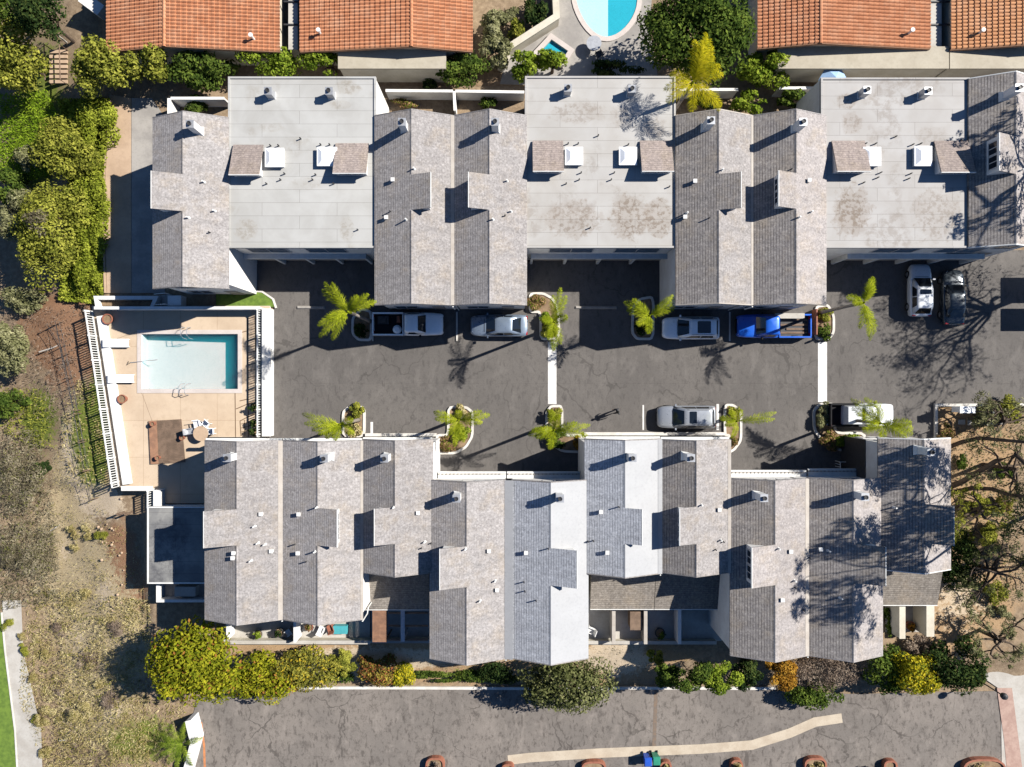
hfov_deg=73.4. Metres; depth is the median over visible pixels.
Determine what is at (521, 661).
leaf litter
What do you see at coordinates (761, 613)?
townhouse
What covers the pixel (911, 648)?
shrub
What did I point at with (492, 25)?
tree
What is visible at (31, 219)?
shrub
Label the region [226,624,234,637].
patio wall
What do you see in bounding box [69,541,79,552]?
grass tuft
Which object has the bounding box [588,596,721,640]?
patio floor
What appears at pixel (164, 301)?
garden steps
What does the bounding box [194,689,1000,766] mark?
road
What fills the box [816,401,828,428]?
shrub
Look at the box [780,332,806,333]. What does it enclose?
board
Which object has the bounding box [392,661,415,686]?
shrub
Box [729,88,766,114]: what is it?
tree
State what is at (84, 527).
grass tuft
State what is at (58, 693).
shrub
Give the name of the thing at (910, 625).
plant pot
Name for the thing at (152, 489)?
railing fence
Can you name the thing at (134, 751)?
dry grass
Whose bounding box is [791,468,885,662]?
townhouse
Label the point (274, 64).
tree
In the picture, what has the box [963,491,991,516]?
shrub
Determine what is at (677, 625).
party wall
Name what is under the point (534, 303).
shrub
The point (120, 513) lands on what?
gate frame
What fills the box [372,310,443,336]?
pickup truck
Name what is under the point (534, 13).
tree
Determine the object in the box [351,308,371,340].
planter island
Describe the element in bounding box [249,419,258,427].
plant pot
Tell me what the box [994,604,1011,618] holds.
shrub
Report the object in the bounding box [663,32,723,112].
palm tree
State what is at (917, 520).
townhouse
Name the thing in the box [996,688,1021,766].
brick strip
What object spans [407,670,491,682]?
hedge
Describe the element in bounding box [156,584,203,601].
porch frame
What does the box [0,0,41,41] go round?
tree
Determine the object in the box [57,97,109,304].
ivy
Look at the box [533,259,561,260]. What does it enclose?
garage door
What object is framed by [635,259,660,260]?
garage door
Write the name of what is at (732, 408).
shrub
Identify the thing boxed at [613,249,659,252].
window
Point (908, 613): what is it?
patio floor
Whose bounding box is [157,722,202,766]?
young palm
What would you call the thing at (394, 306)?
window
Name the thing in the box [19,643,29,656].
grass tuft
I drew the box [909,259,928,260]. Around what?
garage door
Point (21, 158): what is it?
tree
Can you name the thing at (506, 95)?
yard wall
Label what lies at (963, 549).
tree
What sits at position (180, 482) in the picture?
pool deck
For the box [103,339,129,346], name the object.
sun lounger
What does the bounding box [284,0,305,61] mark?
passage wall
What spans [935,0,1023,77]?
tiled house
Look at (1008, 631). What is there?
pine tree
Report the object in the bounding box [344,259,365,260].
garage door
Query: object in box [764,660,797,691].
shrub
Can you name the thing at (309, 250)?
window
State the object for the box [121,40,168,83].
tree
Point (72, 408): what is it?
wire fence
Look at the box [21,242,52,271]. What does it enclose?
shrub
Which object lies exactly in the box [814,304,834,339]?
planter island
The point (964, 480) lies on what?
pine tree
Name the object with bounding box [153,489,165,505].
pool wall
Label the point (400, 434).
front wall
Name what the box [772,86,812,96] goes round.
yard wall
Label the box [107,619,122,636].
shrub
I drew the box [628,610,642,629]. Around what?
patio cabinet
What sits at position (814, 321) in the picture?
post board
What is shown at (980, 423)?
shrub
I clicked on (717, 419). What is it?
parking lines
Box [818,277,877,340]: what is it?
palm tree
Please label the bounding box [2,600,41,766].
path
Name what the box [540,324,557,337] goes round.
shrub
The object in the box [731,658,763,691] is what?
shrub
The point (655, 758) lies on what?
wheelie bin
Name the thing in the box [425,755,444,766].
planter
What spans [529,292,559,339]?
planter island
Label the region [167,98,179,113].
yard wall
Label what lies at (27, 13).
tree
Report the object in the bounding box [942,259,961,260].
garage door
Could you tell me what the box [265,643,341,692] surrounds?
tree
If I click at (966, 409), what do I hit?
notice board
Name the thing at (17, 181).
tree
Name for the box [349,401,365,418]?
shrub
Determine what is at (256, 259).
garage door
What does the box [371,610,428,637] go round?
patio floor
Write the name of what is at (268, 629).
patio floor
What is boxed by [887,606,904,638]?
party wall
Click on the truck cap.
(849, 416)
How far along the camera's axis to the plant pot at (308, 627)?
56.25 m
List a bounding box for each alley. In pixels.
[377,70,524,85]
[786,82,816,85]
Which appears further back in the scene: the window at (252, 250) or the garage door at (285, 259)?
the garage door at (285, 259)
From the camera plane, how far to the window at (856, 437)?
55.29 m
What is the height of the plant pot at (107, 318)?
0.500 m
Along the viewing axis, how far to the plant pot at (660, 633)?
56.47 m
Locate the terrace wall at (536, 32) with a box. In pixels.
[497,0,559,72]
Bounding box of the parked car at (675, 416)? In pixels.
[656,404,715,429]
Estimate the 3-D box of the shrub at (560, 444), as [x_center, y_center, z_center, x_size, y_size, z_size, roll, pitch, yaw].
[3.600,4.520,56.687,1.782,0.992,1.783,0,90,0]
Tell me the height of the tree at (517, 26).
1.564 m
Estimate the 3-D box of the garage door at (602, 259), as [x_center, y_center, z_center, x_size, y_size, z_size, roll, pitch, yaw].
[8.423,-10.209,55.865,2.379,2.230,0.055,0,90,0]
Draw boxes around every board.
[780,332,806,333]
[781,319,806,320]
[781,324,806,325]
[786,328,806,329]
[812,309,817,334]
[946,406,975,412]
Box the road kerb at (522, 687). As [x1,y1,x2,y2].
[223,686,775,691]
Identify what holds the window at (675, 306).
in the townhouse at (707, 264)
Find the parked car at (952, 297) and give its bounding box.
[937,270,968,324]
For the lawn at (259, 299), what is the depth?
56.90 m
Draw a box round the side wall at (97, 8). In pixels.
[78,0,106,20]
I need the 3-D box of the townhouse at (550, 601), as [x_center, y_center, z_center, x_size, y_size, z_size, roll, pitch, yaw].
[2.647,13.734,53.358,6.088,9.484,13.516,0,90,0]
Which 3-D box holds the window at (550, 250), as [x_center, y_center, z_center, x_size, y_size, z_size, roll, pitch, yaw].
[4.534,-10.211,52.700,3.426,1.540,0.050,0,90,0]
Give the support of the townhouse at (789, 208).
on the ground at (950, 622)
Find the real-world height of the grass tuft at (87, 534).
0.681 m
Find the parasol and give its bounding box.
[818,70,845,80]
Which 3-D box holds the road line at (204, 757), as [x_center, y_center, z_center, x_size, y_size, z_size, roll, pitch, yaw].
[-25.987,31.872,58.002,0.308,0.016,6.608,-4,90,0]
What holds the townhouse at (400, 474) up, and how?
on the ground at (950, 622)
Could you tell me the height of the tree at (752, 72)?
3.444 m
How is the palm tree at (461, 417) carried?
on the planter island at (460, 446)
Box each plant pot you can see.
[102,314,113,323]
[117,394,127,403]
[247,402,258,411]
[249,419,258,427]
[249,428,258,435]
[252,629,262,639]
[274,628,283,637]
[304,624,312,631]
[655,628,665,639]
[905,621,915,632]
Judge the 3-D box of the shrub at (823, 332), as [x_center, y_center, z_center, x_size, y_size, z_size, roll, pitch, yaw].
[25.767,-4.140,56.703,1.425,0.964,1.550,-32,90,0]
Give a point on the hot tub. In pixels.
(553, 42)
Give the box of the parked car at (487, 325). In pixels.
[470,312,527,337]
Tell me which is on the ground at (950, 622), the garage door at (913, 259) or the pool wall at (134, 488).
the pool wall at (134, 488)
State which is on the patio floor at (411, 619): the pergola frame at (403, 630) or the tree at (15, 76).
the pergola frame at (403, 630)
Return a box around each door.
[224,291,244,294]
[256,259,276,260]
[285,259,306,260]
[315,259,335,260]
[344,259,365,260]
[432,306,446,309]
[502,306,513,309]
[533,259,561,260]
[567,259,595,260]
[601,259,628,260]
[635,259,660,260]
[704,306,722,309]
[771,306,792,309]
[843,259,864,260]
[876,259,896,260]
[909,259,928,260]
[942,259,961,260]
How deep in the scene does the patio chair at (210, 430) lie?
56.40 m
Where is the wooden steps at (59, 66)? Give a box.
[43,44,68,85]
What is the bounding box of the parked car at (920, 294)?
[905,264,935,316]
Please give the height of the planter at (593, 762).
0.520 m
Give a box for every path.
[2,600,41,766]
[104,95,130,292]
[131,98,164,292]
[986,672,1023,766]
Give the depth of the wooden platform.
56.72 m
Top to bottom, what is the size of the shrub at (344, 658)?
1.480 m
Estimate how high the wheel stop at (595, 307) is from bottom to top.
0.130 m
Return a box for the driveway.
[257,250,1023,479]
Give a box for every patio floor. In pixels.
[231,620,292,637]
[300,610,369,637]
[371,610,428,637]
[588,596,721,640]
[885,606,917,631]
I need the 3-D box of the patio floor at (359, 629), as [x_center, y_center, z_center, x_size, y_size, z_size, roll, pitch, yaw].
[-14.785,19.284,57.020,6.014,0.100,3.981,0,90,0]
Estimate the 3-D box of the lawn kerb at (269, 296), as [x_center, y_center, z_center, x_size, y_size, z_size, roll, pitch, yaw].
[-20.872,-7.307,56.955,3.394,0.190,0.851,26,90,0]
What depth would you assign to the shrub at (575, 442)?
56.66 m
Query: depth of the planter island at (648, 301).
56.91 m
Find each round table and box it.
[193,426,207,440]
[586,36,600,50]
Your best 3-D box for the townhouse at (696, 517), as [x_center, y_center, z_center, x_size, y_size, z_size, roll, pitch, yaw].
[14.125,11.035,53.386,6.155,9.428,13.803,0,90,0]
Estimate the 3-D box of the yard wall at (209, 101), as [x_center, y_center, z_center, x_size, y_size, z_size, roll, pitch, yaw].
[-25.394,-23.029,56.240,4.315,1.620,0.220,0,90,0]
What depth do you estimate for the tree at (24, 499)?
58.43 m
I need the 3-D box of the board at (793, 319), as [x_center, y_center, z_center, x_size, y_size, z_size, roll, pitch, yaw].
[23.099,-5.216,56.336,2.200,0.079,0.160,0,90,0]
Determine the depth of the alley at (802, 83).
57.03 m
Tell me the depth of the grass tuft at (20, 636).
59.28 m
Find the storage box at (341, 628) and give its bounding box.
[333,624,348,633]
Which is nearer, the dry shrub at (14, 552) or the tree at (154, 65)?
the tree at (154, 65)
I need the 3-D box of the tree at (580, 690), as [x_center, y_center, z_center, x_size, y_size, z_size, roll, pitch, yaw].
[4.373,24.071,55.247,8.178,5.298,4.597,0,90,0]
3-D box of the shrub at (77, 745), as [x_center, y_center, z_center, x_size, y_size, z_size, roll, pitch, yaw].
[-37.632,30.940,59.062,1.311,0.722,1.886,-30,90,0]
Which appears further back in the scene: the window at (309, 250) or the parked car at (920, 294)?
the parked car at (920, 294)
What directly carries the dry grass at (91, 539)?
on the ground at (950, 622)
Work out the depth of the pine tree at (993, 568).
53.69 m
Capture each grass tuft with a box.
[1,618,13,631]
[17,632,25,640]
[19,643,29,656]
[28,672,38,682]
[30,714,41,726]
[34,705,56,727]
[37,746,52,758]
[40,648,51,660]
[65,525,74,532]
[67,701,93,722]
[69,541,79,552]
[70,530,80,539]
[79,588,91,599]
[81,522,88,531]
[84,531,92,540]
[93,531,108,539]
[93,678,102,688]
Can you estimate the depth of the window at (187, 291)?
55.16 m
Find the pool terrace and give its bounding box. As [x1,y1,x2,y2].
[500,0,657,84]
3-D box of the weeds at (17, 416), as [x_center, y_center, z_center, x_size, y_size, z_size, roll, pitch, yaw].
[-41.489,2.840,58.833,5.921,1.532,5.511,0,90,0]
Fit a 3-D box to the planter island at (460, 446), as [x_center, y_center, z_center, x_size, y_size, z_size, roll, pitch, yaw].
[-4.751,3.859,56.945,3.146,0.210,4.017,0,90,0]
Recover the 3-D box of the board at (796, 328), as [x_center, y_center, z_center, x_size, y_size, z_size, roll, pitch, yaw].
[23.349,-4.466,56.334,1.700,0.075,0.160,0,90,0]
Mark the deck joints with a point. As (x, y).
(248, 390)
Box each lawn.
[0,612,15,766]
[216,292,273,306]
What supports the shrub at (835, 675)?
on the ground at (950, 622)
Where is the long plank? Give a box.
[775,313,804,317]
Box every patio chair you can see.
[182,428,193,434]
[192,420,202,427]
[201,419,211,427]
[207,428,215,433]
[284,627,292,636]
[315,625,325,636]
[326,624,333,634]
[588,625,596,636]
[595,48,604,59]
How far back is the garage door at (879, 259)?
56.66 m
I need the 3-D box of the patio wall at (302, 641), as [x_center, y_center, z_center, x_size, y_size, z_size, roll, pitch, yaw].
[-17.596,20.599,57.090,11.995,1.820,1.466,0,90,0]
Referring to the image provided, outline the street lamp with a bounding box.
[985,684,1007,699]
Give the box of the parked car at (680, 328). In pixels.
[661,315,719,340]
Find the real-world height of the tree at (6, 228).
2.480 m
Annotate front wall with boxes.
[365,433,436,435]
[584,432,724,434]
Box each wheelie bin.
[642,751,651,765]
[651,750,659,764]
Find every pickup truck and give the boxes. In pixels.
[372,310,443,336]
[735,312,811,339]
[826,402,893,427]
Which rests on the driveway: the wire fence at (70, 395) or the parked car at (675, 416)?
the parked car at (675, 416)
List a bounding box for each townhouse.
[151,110,256,294]
[203,438,282,625]
[282,438,371,625]
[362,437,439,609]
[374,108,458,309]
[429,471,512,665]
[453,108,526,309]
[507,471,588,665]
[578,436,661,609]
[654,437,730,609]
[660,108,752,310]
[709,470,808,662]
[729,108,826,309]
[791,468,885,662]
[835,436,953,605]
[945,71,1023,256]
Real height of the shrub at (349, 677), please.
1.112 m
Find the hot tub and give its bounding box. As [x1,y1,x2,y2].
[534,33,574,68]
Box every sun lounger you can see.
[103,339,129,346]
[108,374,134,382]
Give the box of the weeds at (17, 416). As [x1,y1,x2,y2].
[0,385,56,447]
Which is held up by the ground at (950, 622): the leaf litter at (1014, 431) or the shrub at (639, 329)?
the leaf litter at (1014, 431)
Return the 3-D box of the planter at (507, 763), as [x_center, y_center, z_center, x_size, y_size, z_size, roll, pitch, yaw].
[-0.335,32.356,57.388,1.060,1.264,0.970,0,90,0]
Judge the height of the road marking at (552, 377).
0.014 m
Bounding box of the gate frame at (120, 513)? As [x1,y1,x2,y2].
[116,511,132,514]
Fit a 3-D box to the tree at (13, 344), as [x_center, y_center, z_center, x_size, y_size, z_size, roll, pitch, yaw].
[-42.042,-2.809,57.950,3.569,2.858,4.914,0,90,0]
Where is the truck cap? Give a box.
[841,405,861,424]
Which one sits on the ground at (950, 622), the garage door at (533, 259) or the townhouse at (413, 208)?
the townhouse at (413, 208)
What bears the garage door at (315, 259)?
in the flat roofed block at (301, 168)
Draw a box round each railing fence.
[84,310,118,487]
[146,488,154,506]
[256,309,261,436]
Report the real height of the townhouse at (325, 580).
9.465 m
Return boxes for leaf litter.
[1,305,89,426]
[234,646,729,684]
[941,408,1023,638]
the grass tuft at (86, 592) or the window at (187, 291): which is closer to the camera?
the window at (187, 291)
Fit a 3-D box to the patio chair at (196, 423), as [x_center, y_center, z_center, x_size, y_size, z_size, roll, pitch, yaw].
[-25.805,3.305,56.375,0.500,0.950,0.650,-9,90,0]
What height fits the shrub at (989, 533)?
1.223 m
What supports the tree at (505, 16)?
on the ground at (950, 622)
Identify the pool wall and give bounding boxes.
[94,306,261,309]
[96,315,132,484]
[121,486,152,490]
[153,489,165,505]
[262,308,273,435]
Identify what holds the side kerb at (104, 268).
on the ground at (950, 622)
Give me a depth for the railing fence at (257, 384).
56.14 m
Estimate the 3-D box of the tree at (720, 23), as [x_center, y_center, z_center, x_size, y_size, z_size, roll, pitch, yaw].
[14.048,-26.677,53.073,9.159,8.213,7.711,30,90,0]
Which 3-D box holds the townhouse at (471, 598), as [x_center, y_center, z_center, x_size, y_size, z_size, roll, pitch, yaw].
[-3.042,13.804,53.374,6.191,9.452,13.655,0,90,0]
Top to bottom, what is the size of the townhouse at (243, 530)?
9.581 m
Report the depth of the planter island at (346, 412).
56.91 m
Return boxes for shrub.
[21,209,63,236]
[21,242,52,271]
[50,621,70,637]
[52,680,66,696]
[66,734,82,751]
[76,651,100,674]
[101,691,118,709]
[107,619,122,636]
[184,94,208,112]
[325,648,357,677]
[329,669,354,683]
[348,422,362,437]
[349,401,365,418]
[354,323,368,337]
[356,653,396,687]
[390,98,417,107]
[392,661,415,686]
[422,78,436,88]
[440,435,456,451]
[452,426,471,440]
[456,403,466,415]
[477,661,519,684]
[478,97,497,108]
[527,294,545,310]
[539,311,555,327]
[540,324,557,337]
[545,431,565,448]
[546,408,562,420]
[572,435,579,449]
[634,317,649,335]
[646,649,664,665]
[654,663,680,688]
[675,660,712,693]
[703,660,744,695]
[727,406,739,415]
[730,437,737,445]
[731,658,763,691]
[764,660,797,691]
[783,678,844,710]
[793,657,869,691]
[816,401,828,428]
[818,308,833,322]
[818,322,830,341]
[818,429,839,451]
[883,607,891,637]
[903,634,934,662]
[936,422,955,437]
[956,454,967,469]
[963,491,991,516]
[970,402,1000,428]
[980,520,998,545]
[982,580,1008,606]
[994,462,1012,478]
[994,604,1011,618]
[995,495,1012,515]
[999,394,1021,423]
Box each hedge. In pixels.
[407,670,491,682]
[835,434,859,446]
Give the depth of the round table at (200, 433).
56.11 m
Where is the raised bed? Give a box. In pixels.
[93,296,161,305]
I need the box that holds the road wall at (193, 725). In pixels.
[184,712,203,766]
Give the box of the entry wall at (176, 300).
[168,296,185,305]
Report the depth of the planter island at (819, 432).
56.91 m
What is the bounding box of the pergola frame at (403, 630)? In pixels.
[388,610,427,641]
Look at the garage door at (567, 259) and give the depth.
56.54 m
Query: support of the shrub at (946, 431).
on the ground at (950, 622)
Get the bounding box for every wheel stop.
[297,306,324,308]
[575,306,616,308]
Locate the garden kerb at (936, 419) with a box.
[934,403,1023,437]
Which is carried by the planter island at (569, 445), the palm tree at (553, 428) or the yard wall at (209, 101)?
the palm tree at (553, 428)
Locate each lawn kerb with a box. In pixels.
[1,612,17,766]
[256,290,276,307]
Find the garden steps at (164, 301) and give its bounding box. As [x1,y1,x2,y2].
[154,293,174,305]
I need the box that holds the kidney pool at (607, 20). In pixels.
[572,0,641,41]
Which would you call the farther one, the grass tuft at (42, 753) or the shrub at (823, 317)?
the grass tuft at (42, 753)
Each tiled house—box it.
[106,0,288,65]
[299,0,472,81]
[748,0,948,81]
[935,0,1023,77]
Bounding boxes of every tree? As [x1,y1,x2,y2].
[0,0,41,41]
[0,17,52,94]
[0,166,29,205]
[0,188,31,241]
[0,286,48,314]
[0,321,30,377]
[0,389,32,419]
[0,438,44,515]
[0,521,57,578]
[5,0,74,43]
[8,178,91,294]
[12,144,41,172]
[28,115,101,180]
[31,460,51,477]
[69,33,133,99]
[72,205,109,295]
[73,157,111,222]
[76,88,120,147]
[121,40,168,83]
[144,614,243,706]
[163,50,240,92]
[218,648,304,705]
[234,46,302,75]
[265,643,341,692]
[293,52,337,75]
[303,412,360,440]
[317,281,376,340]
[433,409,489,445]
[435,50,491,89]
[478,9,504,57]
[487,36,513,70]
[492,6,519,26]
[507,17,524,38]
[509,49,537,83]
[516,655,618,715]
[524,0,548,25]
[529,409,589,449]
[535,48,567,73]
[542,288,568,351]
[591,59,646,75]
[623,294,674,333]
[636,0,757,88]
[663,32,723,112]
[687,95,722,109]
[719,409,776,437]
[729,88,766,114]
[734,49,790,90]
[776,88,805,108]
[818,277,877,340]
[850,396,912,436]
[860,642,909,694]
[885,651,946,695]
[918,634,991,696]
[941,527,985,590]
[944,527,1023,614]
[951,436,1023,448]
[951,453,1023,542]
[951,481,1017,546]
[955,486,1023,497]
[964,391,1023,452]
[965,429,1023,506]
[966,604,1023,668]
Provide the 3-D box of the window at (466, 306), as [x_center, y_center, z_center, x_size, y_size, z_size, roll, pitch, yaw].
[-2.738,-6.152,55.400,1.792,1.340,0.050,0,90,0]
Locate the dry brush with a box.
[0,429,61,610]
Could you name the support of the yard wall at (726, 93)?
on the ground at (950, 622)
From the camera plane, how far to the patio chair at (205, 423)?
56.40 m
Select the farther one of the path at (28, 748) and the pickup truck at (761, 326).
the path at (28, 748)
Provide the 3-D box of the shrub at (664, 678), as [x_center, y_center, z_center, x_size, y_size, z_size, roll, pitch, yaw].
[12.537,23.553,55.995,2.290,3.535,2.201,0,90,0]
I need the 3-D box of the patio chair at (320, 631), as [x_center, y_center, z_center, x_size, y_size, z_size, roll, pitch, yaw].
[-15.686,20.300,56.495,0.500,0.950,0.650,23,90,0]
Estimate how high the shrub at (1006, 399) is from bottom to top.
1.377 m
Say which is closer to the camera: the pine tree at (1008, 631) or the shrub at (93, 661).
the pine tree at (1008, 631)
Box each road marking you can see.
[548,342,556,403]
[818,342,826,401]
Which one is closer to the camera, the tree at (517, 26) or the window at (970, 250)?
the window at (970, 250)
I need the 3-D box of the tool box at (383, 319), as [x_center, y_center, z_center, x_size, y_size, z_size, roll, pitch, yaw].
[-10.519,-5.185,56.185,0.900,0.379,0.650,0,90,0]
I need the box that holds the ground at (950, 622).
[0,0,1023,766]
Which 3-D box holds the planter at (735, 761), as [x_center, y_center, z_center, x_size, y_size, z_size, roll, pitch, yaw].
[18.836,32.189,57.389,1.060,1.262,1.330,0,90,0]
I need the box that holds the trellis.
[372,610,391,641]
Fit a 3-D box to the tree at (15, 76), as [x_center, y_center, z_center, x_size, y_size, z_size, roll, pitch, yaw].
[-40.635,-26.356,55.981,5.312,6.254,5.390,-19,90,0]
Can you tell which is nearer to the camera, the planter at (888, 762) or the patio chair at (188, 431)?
the patio chair at (188, 431)
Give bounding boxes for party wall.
[610,610,615,643]
[641,610,646,643]
[674,610,680,643]
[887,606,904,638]
[913,606,933,636]
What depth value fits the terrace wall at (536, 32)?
55.63 m
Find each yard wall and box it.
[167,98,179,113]
[171,97,227,106]
[386,89,452,99]
[453,91,456,114]
[455,90,523,100]
[676,88,737,98]
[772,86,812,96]
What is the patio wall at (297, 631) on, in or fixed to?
on the ground at (950, 622)
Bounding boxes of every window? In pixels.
[187,291,214,292]
[247,249,291,252]
[305,249,348,252]
[394,306,418,307]
[466,306,488,307]
[548,249,593,252]
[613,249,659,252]
[671,306,697,307]
[741,306,768,307]
[856,437,876,438]
[869,249,920,252]
[931,248,987,252]
[990,245,1019,248]
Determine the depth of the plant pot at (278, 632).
56.47 m
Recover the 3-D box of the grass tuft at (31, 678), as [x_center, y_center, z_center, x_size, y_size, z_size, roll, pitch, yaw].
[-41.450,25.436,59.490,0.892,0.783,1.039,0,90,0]
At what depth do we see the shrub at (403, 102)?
56.38 m
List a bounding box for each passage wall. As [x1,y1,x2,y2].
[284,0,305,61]
[930,0,949,45]
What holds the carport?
on the ground at (950, 622)
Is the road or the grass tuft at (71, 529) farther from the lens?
the grass tuft at (71, 529)
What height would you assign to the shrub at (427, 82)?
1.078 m
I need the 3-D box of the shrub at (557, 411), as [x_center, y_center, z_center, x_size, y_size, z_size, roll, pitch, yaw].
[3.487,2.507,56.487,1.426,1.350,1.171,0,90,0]
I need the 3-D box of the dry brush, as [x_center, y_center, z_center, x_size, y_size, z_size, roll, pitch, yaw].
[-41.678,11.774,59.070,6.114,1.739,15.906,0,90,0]
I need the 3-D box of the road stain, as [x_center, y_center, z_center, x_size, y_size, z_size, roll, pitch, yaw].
[12.077,28.331,58.002,0.303,0.016,4.901,2,90,0]
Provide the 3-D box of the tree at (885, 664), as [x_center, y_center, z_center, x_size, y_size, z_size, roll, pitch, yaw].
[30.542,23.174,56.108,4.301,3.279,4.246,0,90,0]
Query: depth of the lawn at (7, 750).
59.67 m
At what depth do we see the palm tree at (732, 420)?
53.44 m
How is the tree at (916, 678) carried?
on the ground at (950, 622)
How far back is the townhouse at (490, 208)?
50.47 m
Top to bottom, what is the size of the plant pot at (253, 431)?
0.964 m
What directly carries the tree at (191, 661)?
on the ground at (950, 622)
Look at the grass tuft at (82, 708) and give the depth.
58.29 m
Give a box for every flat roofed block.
[228,76,388,263]
[524,76,675,263]
[791,77,987,263]
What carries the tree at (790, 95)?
on the ground at (950, 622)
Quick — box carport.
[147,504,203,583]
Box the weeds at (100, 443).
[61,380,108,488]
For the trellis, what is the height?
2.450 m
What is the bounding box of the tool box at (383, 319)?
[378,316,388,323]
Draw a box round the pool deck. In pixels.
[92,306,269,502]
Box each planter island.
[342,406,365,436]
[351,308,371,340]
[436,406,473,453]
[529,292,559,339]
[545,405,583,452]
[631,296,654,339]
[723,404,741,451]
[812,403,865,450]
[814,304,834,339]
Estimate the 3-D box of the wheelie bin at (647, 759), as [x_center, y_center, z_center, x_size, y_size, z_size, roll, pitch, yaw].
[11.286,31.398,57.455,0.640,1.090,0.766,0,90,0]
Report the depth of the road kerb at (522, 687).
57.87 m
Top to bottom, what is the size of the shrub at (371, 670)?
1.761 m
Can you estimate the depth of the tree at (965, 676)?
54.26 m
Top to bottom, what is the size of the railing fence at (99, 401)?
1.430 m
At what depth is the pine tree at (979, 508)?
54.49 m
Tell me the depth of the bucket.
55.93 m
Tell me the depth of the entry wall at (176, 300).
56.03 m
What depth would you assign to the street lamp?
55.10 m
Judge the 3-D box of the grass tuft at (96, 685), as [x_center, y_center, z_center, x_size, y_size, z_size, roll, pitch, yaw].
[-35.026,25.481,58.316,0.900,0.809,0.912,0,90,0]
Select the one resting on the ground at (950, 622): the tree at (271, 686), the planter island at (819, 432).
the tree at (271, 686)
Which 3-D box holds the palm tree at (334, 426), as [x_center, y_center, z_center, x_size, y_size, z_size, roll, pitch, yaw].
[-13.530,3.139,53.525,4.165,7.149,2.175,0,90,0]
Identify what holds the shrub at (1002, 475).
on the ground at (950, 622)
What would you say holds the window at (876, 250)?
in the flat roofed block at (900, 165)
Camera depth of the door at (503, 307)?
55.66 m
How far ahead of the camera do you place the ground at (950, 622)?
58.03 m
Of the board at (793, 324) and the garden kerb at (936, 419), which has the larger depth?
the garden kerb at (936, 419)
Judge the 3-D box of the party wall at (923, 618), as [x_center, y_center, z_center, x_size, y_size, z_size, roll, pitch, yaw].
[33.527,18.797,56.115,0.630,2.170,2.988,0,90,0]
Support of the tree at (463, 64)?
on the ground at (950, 622)
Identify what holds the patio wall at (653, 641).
on the ground at (950, 622)
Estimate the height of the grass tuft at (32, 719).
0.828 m
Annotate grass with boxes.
[0,89,57,180]
[19,586,150,766]
[50,453,148,600]
[53,691,185,766]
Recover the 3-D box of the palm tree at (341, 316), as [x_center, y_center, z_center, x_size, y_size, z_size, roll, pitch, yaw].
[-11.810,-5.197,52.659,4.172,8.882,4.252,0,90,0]
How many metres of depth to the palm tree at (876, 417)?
51.30 m
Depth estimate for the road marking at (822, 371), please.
57.00 m
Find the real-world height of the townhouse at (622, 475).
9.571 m
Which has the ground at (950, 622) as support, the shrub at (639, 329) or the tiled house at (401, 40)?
the tiled house at (401, 40)
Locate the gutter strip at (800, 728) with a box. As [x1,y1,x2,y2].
[507,713,842,763]
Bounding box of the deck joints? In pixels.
[235,317,258,436]
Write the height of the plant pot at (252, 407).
0.956 m
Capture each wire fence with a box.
[46,324,98,499]
[55,321,90,471]
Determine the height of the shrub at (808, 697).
2.171 m
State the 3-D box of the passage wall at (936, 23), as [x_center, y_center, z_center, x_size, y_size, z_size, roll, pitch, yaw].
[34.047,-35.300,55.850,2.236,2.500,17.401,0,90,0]
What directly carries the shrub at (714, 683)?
on the ground at (950, 622)
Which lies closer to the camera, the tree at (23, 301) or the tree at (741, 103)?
the tree at (741, 103)
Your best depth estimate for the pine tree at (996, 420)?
54.48 m
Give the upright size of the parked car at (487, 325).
1.425 m
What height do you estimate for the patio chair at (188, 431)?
0.950 m
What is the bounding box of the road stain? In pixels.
[652,690,657,745]
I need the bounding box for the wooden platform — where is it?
[148,419,184,463]
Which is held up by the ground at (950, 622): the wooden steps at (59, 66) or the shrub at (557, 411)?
the wooden steps at (59, 66)
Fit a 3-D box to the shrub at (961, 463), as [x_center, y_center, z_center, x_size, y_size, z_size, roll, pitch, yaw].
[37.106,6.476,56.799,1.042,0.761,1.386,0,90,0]
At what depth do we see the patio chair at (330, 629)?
56.45 m
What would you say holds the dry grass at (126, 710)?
on the ground at (950, 622)
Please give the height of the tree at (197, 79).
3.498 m
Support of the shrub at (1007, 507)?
on the ground at (950, 622)
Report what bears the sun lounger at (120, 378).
on the pool deck
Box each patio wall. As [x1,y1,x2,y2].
[224,625,371,643]
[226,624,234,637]
[293,622,301,642]
[371,637,428,642]
[588,639,716,643]
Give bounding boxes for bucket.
[393,325,401,333]
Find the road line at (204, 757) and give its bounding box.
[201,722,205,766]
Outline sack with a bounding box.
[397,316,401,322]
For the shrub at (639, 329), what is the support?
on the planter island at (648, 301)
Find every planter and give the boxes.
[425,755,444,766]
[502,761,513,766]
[581,758,605,766]
[659,758,671,766]
[729,757,742,766]
[802,755,826,766]
[881,757,897,766]
[960,756,1005,766]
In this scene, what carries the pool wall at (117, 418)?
on the ground at (950, 622)
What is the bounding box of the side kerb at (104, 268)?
[102,95,111,292]
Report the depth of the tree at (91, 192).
56.47 m
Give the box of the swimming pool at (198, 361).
[137,327,241,394]
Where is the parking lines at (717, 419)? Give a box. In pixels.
[370,312,730,432]
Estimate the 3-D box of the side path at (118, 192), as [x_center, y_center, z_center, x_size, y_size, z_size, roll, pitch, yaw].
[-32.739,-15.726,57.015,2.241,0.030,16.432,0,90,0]

